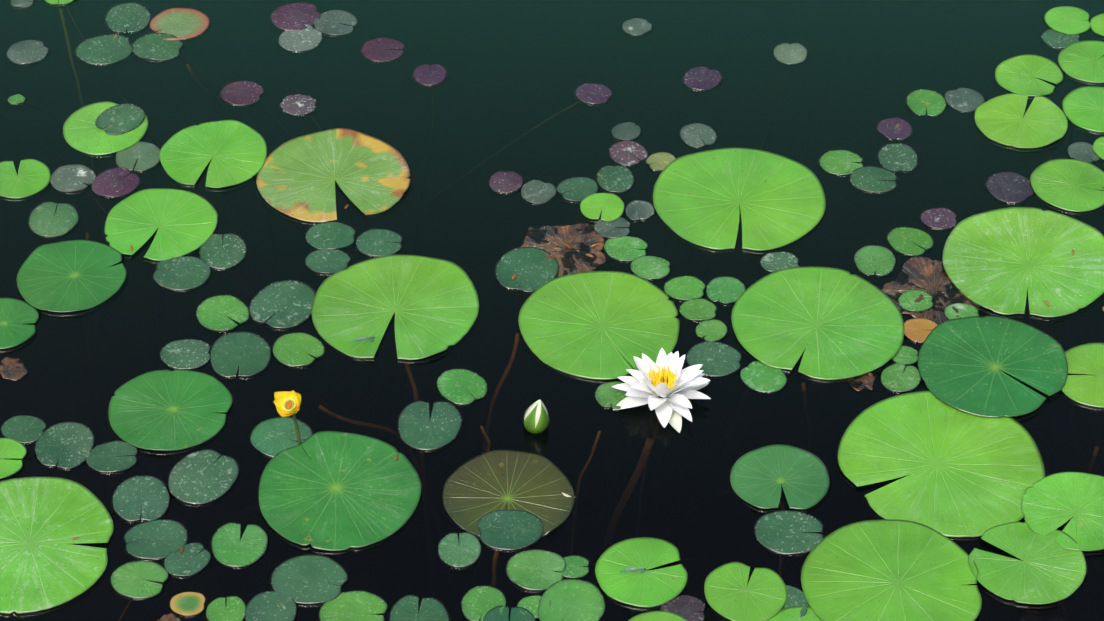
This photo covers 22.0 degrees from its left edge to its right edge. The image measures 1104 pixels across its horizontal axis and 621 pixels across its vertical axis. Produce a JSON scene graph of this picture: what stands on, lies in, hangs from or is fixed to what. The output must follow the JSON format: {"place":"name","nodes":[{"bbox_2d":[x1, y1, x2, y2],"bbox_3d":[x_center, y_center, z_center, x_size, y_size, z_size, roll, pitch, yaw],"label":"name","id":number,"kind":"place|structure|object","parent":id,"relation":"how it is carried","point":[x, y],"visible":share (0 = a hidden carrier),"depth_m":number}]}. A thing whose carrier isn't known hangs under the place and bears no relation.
{"place":"outdoors","nodes":[
{"label":"outdoors","id":0,"kind":"place"},
{"bbox_2d":[0,0,1103,620],"bbox_3d":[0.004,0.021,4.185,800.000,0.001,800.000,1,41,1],"label":"pond water","id":1,"kind":"structure","parent":0,"point":[502,98],"depth_m":4.38},
{"bbox_2d":[0,438,26,478],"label":"lily pad","id":2,"kind":"object","parent":1,"relation":"on","point":[11,448],"visible":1,"depth_m":3.97},
{"bbox_2d":[0,298,38,348],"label":"lily pad","id":3,"kind":"object","parent":1,"relation":"on","point":[17,316],"visible":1,"depth_m":4.18},
{"bbox_2d":[1,415,45,442],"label":"lily pad","id":4,"kind":"object","parent":1,"relation":"on","point":[24,428],"visible":1,"depth_m":4.01},
{"bbox_2d":[0,159,50,198],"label":"lily pad","id":5,"kind":"object","parent":1,"relation":"on","point":[33,177],"visible":1,"depth_m":4.44},
{"bbox_2d":[7,40,47,63],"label":"lily pad","id":6,"kind":"object","parent":1,"relation":"on","point":[26,51],"visible":1,"depth_m":4.69},
{"bbox_2d":[29,201,78,236],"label":"lily pad","id":7,"kind":"object","parent":1,"relation":"on","point":[44,221],"visible":1,"depth_m":4.36},
{"bbox_2d":[0,477,113,613],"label":"lily pad","id":8,"kind":"object","parent":1,"relation":"on","point":[45,563],"visible":1,"depth_m":3.85},
{"bbox_2d":[35,422,93,468],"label":"lily pad","id":9,"kind":"object","parent":1,"relation":"on","point":[68,445],"visible":1,"depth_m":3.99},
{"bbox_2d":[16,240,126,311],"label":"lily pad","id":10,"kind":"object","parent":1,"relation":"on","point":[70,276],"visible":1,"depth_m":4.26},
{"bbox_2d":[50,164,95,191],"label":"lily pad","id":11,"kind":"object","parent":1,"relation":"on","point":[66,178],"visible":1,"depth_m":4.44},
{"bbox_2d":[76,34,132,64],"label":"lily pad","id":12,"kind":"object","parent":1,"relation":"on","point":[104,49],"visible":1,"depth_m":4.70},
{"bbox_2d":[63,101,147,154],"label":"lily pad","id":13,"kind":"object","parent":1,"relation":"on","point":[82,132],"visible":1,"depth_m":4.52},
{"bbox_2d":[95,103,144,134],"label":"lily pad","id":14,"kind":"object","parent":13,"relation":"on","point":[127,117],"visible":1,"depth_m":4.55},
{"bbox_2d":[86,441,137,472],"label":"lily pad","id":15,"kind":"object","parent":1,"relation":"on","point":[102,458],"visible":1,"depth_m":3.97},
{"bbox_2d":[91,167,139,196],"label":"lily pad","id":16,"kind":"object","parent":1,"relation":"on","point":[108,183],"visible":1,"depth_m":4.43},
{"bbox_2d":[105,2,149,32],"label":"lily pad","id":17,"kind":"object","parent":1,"relation":"on","point":[130,17],"visible":1,"depth_m":4.76},
{"bbox_2d":[116,142,159,170],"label":"lily pad","id":18,"kind":"object","parent":1,"relation":"on","point":[146,155],"visible":1,"depth_m":4.48},
{"bbox_2d":[111,561,167,598],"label":"lily pad","id":19,"kind":"object","parent":1,"relation":"on","point":[129,579],"visible":1,"depth_m":3.79},
{"bbox_2d":[112,475,169,521],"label":"lily pad","id":20,"kind":"object","parent":1,"relation":"on","point":[133,496],"visible":1,"depth_m":3.91},
{"bbox_2d":[124,519,187,558],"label":"lily pad","id":21,"kind":"object","parent":1,"relation":"on","point":[158,539],"visible":1,"depth_m":3.85},
{"bbox_2d":[132,33,182,59],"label":"lily pad","id":22,"kind":"object","parent":1,"relation":"on","point":[154,46],"visible":1,"depth_m":4.70},
{"bbox_2d":[105,188,217,260],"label":"lily pad","id":23,"kind":"object","parent":1,"relation":"on","point":[186,220],"visible":1,"depth_m":4.35},
{"bbox_2d":[108,369,232,450],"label":"lily pad","id":24,"kind":"object","parent":1,"relation":"on","point":[164,410],"visible":1,"depth_m":4.04},
{"bbox_2d":[150,8,208,39],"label":"lily pad","id":25,"kind":"object","parent":1,"relation":"on","point":[183,23],"visible":1,"depth_m":4.75},
{"bbox_2d":[153,256,210,289],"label":"lily pad","id":26,"kind":"object","parent":1,"relation":"on","point":[184,272],"visible":1,"depth_m":4.27},
{"bbox_2d":[160,339,209,369],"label":"lily pad","id":27,"kind":"object","parent":1,"relation":"on","point":[185,354],"visible":1,"depth_m":4.13},
{"bbox_2d":[164,542,210,575],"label":"lily pad","id":28,"kind":"object","parent":1,"relation":"on","point":[186,562],"visible":1,"depth_m":3.82},
{"bbox_2d":[170,592,204,615],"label":"lily pad","id":29,"kind":"object","parent":1,"relation":"on","point":[187,603],"visible":1,"depth_m":3.76},
{"bbox_2d":[168,449,238,503],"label":"lily pad","id":30,"kind":"object","parent":1,"relation":"on","point":[199,477],"visible":1,"depth_m":3.94},
{"bbox_2d":[160,120,266,187],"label":"lily pad","id":31,"kind":"object","parent":1,"relation":"on","point":[235,151],"visible":1,"depth_m":4.48},
{"bbox_2d":[196,295,248,330],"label":"lily pad","id":32,"kind":"object","parent":1,"relation":"on","point":[213,312],"visible":1,"depth_m":4.20},
{"bbox_2d":[199,233,245,268],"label":"lily pad","id":33,"kind":"object","parent":1,"relation":"on","point":[214,252],"visible":1,"depth_m":4.31},
{"bbox_2d":[206,596,245,620],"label":"lily pad","id":34,"kind":"object","parent":1,"relation":"on","point":[217,609],"visible":1,"depth_m":3.75},
{"bbox_2d":[211,523,267,566],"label":"lily pad","id":35,"kind":"object","parent":1,"relation":"on","point":[230,548],"visible":1,"depth_m":3.84},
{"bbox_2d":[210,331,270,376],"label":"lily pad","id":36,"kind":"object","parent":1,"relation":"on","point":[251,351],"visible":1,"depth_m":4.13},
{"bbox_2d":[221,81,263,105],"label":"lily pad","id":37,"kind":"object","parent":1,"relation":"on","point":[239,93],"visible":1,"depth_m":4.61},
{"bbox_2d":[245,591,296,620],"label":"lily pad","id":38,"kind":"object","parent":1,"relation":"on","point":[269,606],"visible":1,"depth_m":3.75},
{"bbox_2d":[250,417,311,456],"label":"lily pad","id":39,"kind":"object","parent":1,"relation":"on","point":[269,437],"visible":0.96,"depth_m":4.00},
{"bbox_2d":[249,280,315,327],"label":"lily pad","id":40,"kind":"object","parent":1,"relation":"on","point":[289,303],"visible":1,"depth_m":4.21},
{"bbox_2d":[273,390,301,416],"bbox_3d":[-0.367,0.130,3.930,0.040,0.032,0.042,1,41,1],"label":"yellow flower head","id":41,"kind":"object","parent":1,"relation":"on","point":[287,403],"visible":1,"depth_m":3.94},
{"bbox_2d":[271,2,319,30],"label":"lily pad","id":42,"kind":"object","parent":1,"relation":"on","point":[296,16],"visible":1,"depth_m":4.77},
{"bbox_2d":[280,94,315,114],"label":"lily pad","id":43,"kind":"object","parent":1,"relation":"on","point":[295,104],"visible":1,"depth_m":4.58},
{"bbox_2d":[273,332,324,365],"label":"lily pad","id":44,"kind":"object","parent":1,"relation":"on","point":[293,349],"visible":1,"depth_m":4.14},
{"bbox_2d":[279,24,321,51],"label":"lily pad","id":45,"kind":"object","parent":1,"relation":"on","point":[308,38],"visible":1,"depth_m":4.72},
{"bbox_2d":[271,554,346,603],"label":"lily pad","id":46,"kind":"object","parent":1,"relation":"on","point":[301,579],"visible":1,"depth_m":3.79},
{"bbox_2d":[305,249,349,273],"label":"lily pad","id":47,"kind":"object","parent":1,"relation":"on","point":[330,261],"visible":1,"depth_m":4.29},
{"bbox_2d":[305,222,354,248],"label":"lily pad","id":48,"kind":"object","parent":1,"relation":"on","point":[330,235],"visible":1,"depth_m":4.33},
{"bbox_2d":[256,128,410,221],"bbox_3d":[-0.344,-0.214,4.442,0.239,0.007,0.226,-12,43,-13],"label":"lily pad","id":49,"kind":"object","parent":1,"relation":"on","point":[297,177],"visible":1,"depth_m":4.44},
{"bbox_2d":[314,10,356,34],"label":"lily pad","id":50,"kind":"object","parent":1,"relation":"on","point":[327,22],"visible":1,"depth_m":4.75},
{"bbox_2d":[259,431,420,550],"bbox_3d":[-0.295,0.248,3.917,0.225,0.006,0.229,-23,46,-24],"label":"lily pad","id":51,"kind":"object","parent":1,"relation":"on","point":[339,491],"visible":1,"depth_m":3.92},
{"bbox_2d":[319,591,386,620],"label":"lily pad","id":52,"kind":"object","parent":1,"relation":"on","point":[355,606],"visible":1,"depth_m":3.76},
{"bbox_2d":[356,229,401,256],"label":"lily pad","id":53,"kind":"object","parent":1,"relation":"on","point":[375,242],"visible":1,"depth_m":4.32},
{"bbox_2d":[362,38,403,61],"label":"lily pad","id":54,"kind":"object","parent":1,"relation":"on","point":[374,50],"visible":1,"depth_m":4.70},
{"bbox_2d":[311,254,478,359],"bbox_3d":[-0.232,-0.008,4.209,0.247,0.007,0.238,3,41,4],"label":"lily pad","id":55,"kind":"object","parent":1,"relation":"on","point":[432,303],"visible":1,"depth_m":4.21},
{"bbox_2d":[389,595,448,620],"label":"lily pad","id":56,"kind":"object","parent":1,"relation":"on","point":[404,608],"visible":1,"depth_m":3.75},
{"bbox_2d":[398,401,461,449],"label":"lily pad","id":57,"kind":"object","parent":1,"relation":"on","point":[420,430],"visible":1,"depth_m":4.02},
{"bbox_2d":[413,64,446,84],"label":"lily pad","id":58,"kind":"object","parent":1,"relation":"on","point":[426,74],"visible":1,"depth_m":4.64},
{"bbox_2d":[438,532,480,567],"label":"lily pad","id":59,"kind":"object","parent":1,"relation":"on","point":[453,554],"visible":1,"depth_m":3.83},
{"bbox_2d":[437,369,486,404],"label":"lily pad","id":60,"kind":"object","parent":1,"relation":"on","point":[457,386],"visible":1,"depth_m":4.08},
{"bbox_2d":[461,586,505,620],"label":"lily pad","id":61,"kind":"object","parent":1,"relation":"on","point":[477,602],"visible":1,"depth_m":3.76},
{"bbox_2d":[489,171,522,192],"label":"lily pad","id":62,"kind":"object","parent":1,"relation":"on","point":[505,182],"visible":1,"depth_m":4.43},
{"bbox_2d":[442,450,573,536],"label":"lily pad","id":63,"kind":"object","parent":1,"relation":"on","point":[476,489],"visible":1,"depth_m":3.92},
{"bbox_2d":[478,510,542,549],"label":"lily pad","id":64,"kind":"object","parent":63,"relation":"on","point":[512,529],"visible":1,"depth_m":3.86},
{"bbox_2d":[483,606,535,620],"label":"lily pad","id":65,"kind":"object","parent":1,"relation":"on","point":[493,614],"visible":1,"depth_m":3.75},
{"bbox_2d":[495,247,558,291],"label":"lily pad","id":66,"kind":"object","parent":1,"relation":"on","point":[533,268],"visible":1,"depth_m":4.28},
{"bbox_2d":[506,549,565,589],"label":"lily pad","id":67,"kind":"object","parent":1,"relation":"on","point":[533,569],"visible":1,"depth_m":3.81},
{"bbox_2d":[521,180,555,203],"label":"lily pad","id":68,"kind":"object","parent":1,"relation":"on","point":[532,191],"visible":1,"depth_m":4.41},
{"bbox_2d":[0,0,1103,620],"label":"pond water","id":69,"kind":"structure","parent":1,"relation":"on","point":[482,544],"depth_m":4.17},
{"bbox_2d":[520,223,605,276],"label":"lily pad","id":70,"kind":"object","parent":1,"relation":"on","point":[570,236],"visible":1,"depth_m":4.32},
{"bbox_2d":[538,579,604,620],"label":"lily pad","id":71,"kind":"object","parent":1,"relation":"on","point":[577,600],"visible":1,"depth_m":3.76},
{"bbox_2d":[556,177,597,201],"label":"lily pad","id":72,"kind":"object","parent":1,"relation":"on","point":[581,188],"visible":1,"depth_m":4.42},
{"bbox_2d":[575,83,611,103],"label":"lily pad","id":73,"kind":"object","parent":1,"relation":"on","point":[593,93],"visible":1,"depth_m":4.61},
{"bbox_2d":[518,271,679,379],"bbox_3d":[0.072,0.018,4.181,0.236,0.004,0.241,-17,44,-19],"label":"lily pad","id":74,"kind":"object","parent":1,"relation":"on","point":[591,324],"visible":0.98,"depth_m":4.18},
{"bbox_2d":[580,193,623,221],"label":"lily pad","id":75,"kind":"object","parent":1,"relation":"on","point":[609,205],"visible":1,"depth_m":4.38},
{"bbox_2d":[595,381,627,408],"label":"lily pad","id":76,"kind":"object","parent":1,"relation":"on","point":[607,394],"visible":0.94,"depth_m":4.07},
{"bbox_2d":[597,165,633,192],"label":"lily pad","id":77,"kind":"object","parent":1,"relation":"on","point":[619,178],"visible":1,"depth_m":4.44},
{"bbox_2d":[604,236,647,260],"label":"lily pad","id":78,"kind":"object","parent":1,"relation":"on","point":[618,249],"visible":1,"depth_m":4.31},
{"bbox_2d":[609,140,647,164],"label":"lily pad","id":79,"kind":"object","parent":1,"relation":"on","point":[622,152],"visible":1,"depth_m":4.49},
{"bbox_2d":[595,537,687,606],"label":"lily pad","id":80,"kind":"object","parent":1,"relation":"on","point":[652,588],"visible":1,"depth_m":3.80},
{"bbox_2d":[631,256,669,278],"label":"lily pad","id":81,"kind":"object","parent":1,"relation":"on","point":[649,267],"visible":1,"depth_m":4.28},
{"bbox_2d":[612,348,710,432],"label":"water lily flower petals","id":82,"kind":"object","parent":1,"relation":"on","point":[672,409],"visible":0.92,"depth_m":4.04},
{"bbox_2d":[660,595,704,620],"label":"lily pad","id":83,"kind":"object","parent":1,"relation":"on","point":[684,606],"visible":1,"depth_m":3.76},
{"bbox_2d":[664,276,704,299],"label":"lily pad","id":84,"kind":"object","parent":1,"relation":"on","point":[686,287],"visible":1,"depth_m":4.24},
{"bbox_2d":[679,298,716,320],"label":"lily pad","id":85,"kind":"object","parent":1,"relation":"on","point":[698,309],"visible":1,"depth_m":4.21},
{"bbox_2d":[680,123,716,147],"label":"lily pad","id":86,"kind":"object","parent":1,"relation":"on","point":[693,135],"visible":1,"depth_m":4.52},
{"bbox_2d":[683,66,720,89],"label":"lily pad","id":87,"kind":"object","parent":1,"relation":"on","point":[698,78],"visible":1,"depth_m":4.63},
{"bbox_2d":[686,341,741,376],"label":"lily pad","id":88,"kind":"object","parent":1,"relation":"on","point":[717,359],"visible":0.98,"depth_m":4.12},
{"bbox_2d":[706,277,745,303],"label":"lily pad","id":89,"kind":"object","parent":1,"relation":"on","point":[724,290],"visible":1,"depth_m":4.24},
{"bbox_2d":[653,147,825,250],"bbox_3d":[0.291,-0.175,4.400,0.268,0.005,0.254,2,41,2],"label":"lily pad","id":90,"kind":"object","parent":1,"relation":"on","point":[699,198],"visible":1,"depth_m":4.40},
{"bbox_2d":[704,562,787,620],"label":"lily pad","id":91,"kind":"object","parent":1,"relation":"on","point":[732,595],"visible":1,"depth_m":3.77},
{"bbox_2d":[740,360,786,392],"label":"lily pad","id":92,"kind":"object","parent":1,"relation":"on","point":[759,376],"visible":1,"depth_m":4.09},
{"bbox_2d":[730,444,829,508],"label":"lily pad","id":93,"kind":"object","parent":1,"relation":"on","point":[759,476],"visible":1,"depth_m":3.94},
{"bbox_2d":[761,252,798,272],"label":"lily pad","id":94,"kind":"object","parent":1,"relation":"on","point":[772,262],"visible":1,"depth_m":4.29},
{"bbox_2d":[755,510,823,554],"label":"lily pad","id":95,"kind":"object","parent":1,"relation":"on","point":[779,532],"visible":1,"depth_m":3.86},
{"bbox_2d":[774,43,806,63],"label":"lily pad","id":96,"kind":"object","parent":1,"relation":"on","point":[792,53],"visible":1,"depth_m":4.69},
{"bbox_2d":[731,266,904,379],"bbox_3d":[0.395,0.015,4.183,0.257,0.005,0.244,14,43,16],"label":"lily pad","id":97,"kind":"object","parent":1,"relation":"on","point":[837,323],"visible":1,"depth_m":4.18},
{"bbox_2d":[819,150,862,174],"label":"lily pad","id":98,"kind":"object","parent":1,"relation":"on","point":[835,162],"visible":1,"depth_m":4.47},
{"bbox_2d":[850,166,896,192],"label":"lily pad","id":99,"kind":"object","parent":1,"relation":"on","point":[864,178],"visible":1,"depth_m":4.44},
{"bbox_2d":[854,245,895,275],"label":"lily pad","id":100,"kind":"object","parent":1,"relation":"on","point":[877,259],"visible":1,"depth_m":4.29},
{"bbox_2d":[801,519,981,620],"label":"lily pad","id":101,"kind":"object","parent":1,"relation":"on","point":[886,570],"visible":1,"depth_m":3.79},
{"bbox_2d":[877,117,911,139],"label":"lily pad","id":102,"kind":"object","parent":1,"relation":"on","point":[894,128],"visible":1,"depth_m":4.54},
{"bbox_2d":[878,143,916,170],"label":"lily pad","id":103,"kind":"object","parent":1,"relation":"on","point":[896,157],"visible":1,"depth_m":4.48},
{"bbox_2d":[881,363,920,391],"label":"lily pad","id":104,"kind":"object","parent":1,"relation":"on","point":[894,378],"visible":1,"depth_m":4.09},
{"bbox_2d":[887,227,932,255],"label":"lily pad","id":105,"kind":"object","parent":1,"relation":"on","point":[903,240],"visible":1,"depth_m":4.33},
{"bbox_2d":[906,89,945,115],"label":"lily pad","id":106,"kind":"object","parent":1,"relation":"on","point":[919,101],"visible":1,"depth_m":4.59},
{"bbox_2d":[882,256,980,324],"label":"dead leaves","id":107,"kind":"object","parent":1,"relation":"on","point":[932,279],"visible":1,"depth_m":4.25},
{"bbox_2d":[920,208,956,228],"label":"lily pad","id":108,"kind":"object","parent":1,"relation":"on","point":[939,218],"visible":1,"depth_m":4.37},
{"bbox_2d":[838,390,1044,536],"bbox_3d":[0.547,0.211,3.960,0.279,0.006,0.294,-18,44,-19],"label":"lily pad","id":109,"kind":"object","parent":1,"relation":"on","point":[971,475],"visible":1,"depth_m":3.96},
{"bbox_2d":[945,88,983,111],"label":"lily pad","id":110,"kind":"object","parent":1,"relation":"on","point":[964,99],"visible":1,"depth_m":4.59},
{"bbox_2d":[918,316,1067,417],"bbox_3d":[0.635,0.078,4.106,0.212,0.006,0.222,32,50,31],"label":"lily pad","id":111,"kind":"object","parent":1,"relation":"on","point":[961,361],"visible":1,"depth_m":4.11},
{"bbox_2d":[986,172,1033,202],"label":"lily pad","id":112,"kind":"object","parent":1,"relation":"on","point":[1010,187],"visible":1,"depth_m":4.42},
{"bbox_2d":[975,93,1067,147],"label":"lily pad","id":113,"kind":"object","parent":1,"relation":"on","point":[1042,122],"visible":1,"depth_m":4.54},
{"bbox_2d":[942,207,1103,316],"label":"lily pad","id":114,"kind":"object","parent":1,"relation":"on","point":[1001,261],"visible":1,"depth_m":4.29},
{"bbox_2d":[968,522,1086,603],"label":"lily pad","id":115,"kind":"object","parent":1,"relation":"on","point":[1047,570],"visible":1,"depth_m":3.81},
{"bbox_2d":[995,54,1062,95],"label":"lily pad","id":116,"kind":"object","parent":1,"relation":"on","point":[1018,74],"visible":1,"depth_m":4.64},
{"bbox_2d":[1021,472,1103,550],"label":"lily pad","id":117,"kind":"object","parent":1,"relation":"on","point":[1051,503],"visible":1,"depth_m":3.89},
{"bbox_2d":[1030,159,1103,211],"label":"lily pad","id":118,"kind":"object","parent":1,"relation":"on","point":[1061,183],"visible":1,"depth_m":4.42},
{"bbox_2d":[1044,6,1090,34],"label":"lily pad","id":119,"kind":"object","parent":1,"relation":"on","point":[1065,19],"visible":1,"depth_m":4.76},
{"bbox_2d":[1058,40,1103,82],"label":"lily pad","id":120,"kind":"object","parent":1,"relation":"on","point":[1082,60],"visible":1,"depth_m":4.67},
{"bbox_2d":[1061,343,1103,407],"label":"lily pad","id":121,"kind":"object","parent":1,"relation":"on","point":[1088,359],"visible":1,"depth_m":4.09},
{"bbox_2d":[1062,86,1103,131],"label":"lily pad","id":122,"kind":"object","parent":1,"relation":"on","point":[1083,107],"visible":1,"depth_m":4.58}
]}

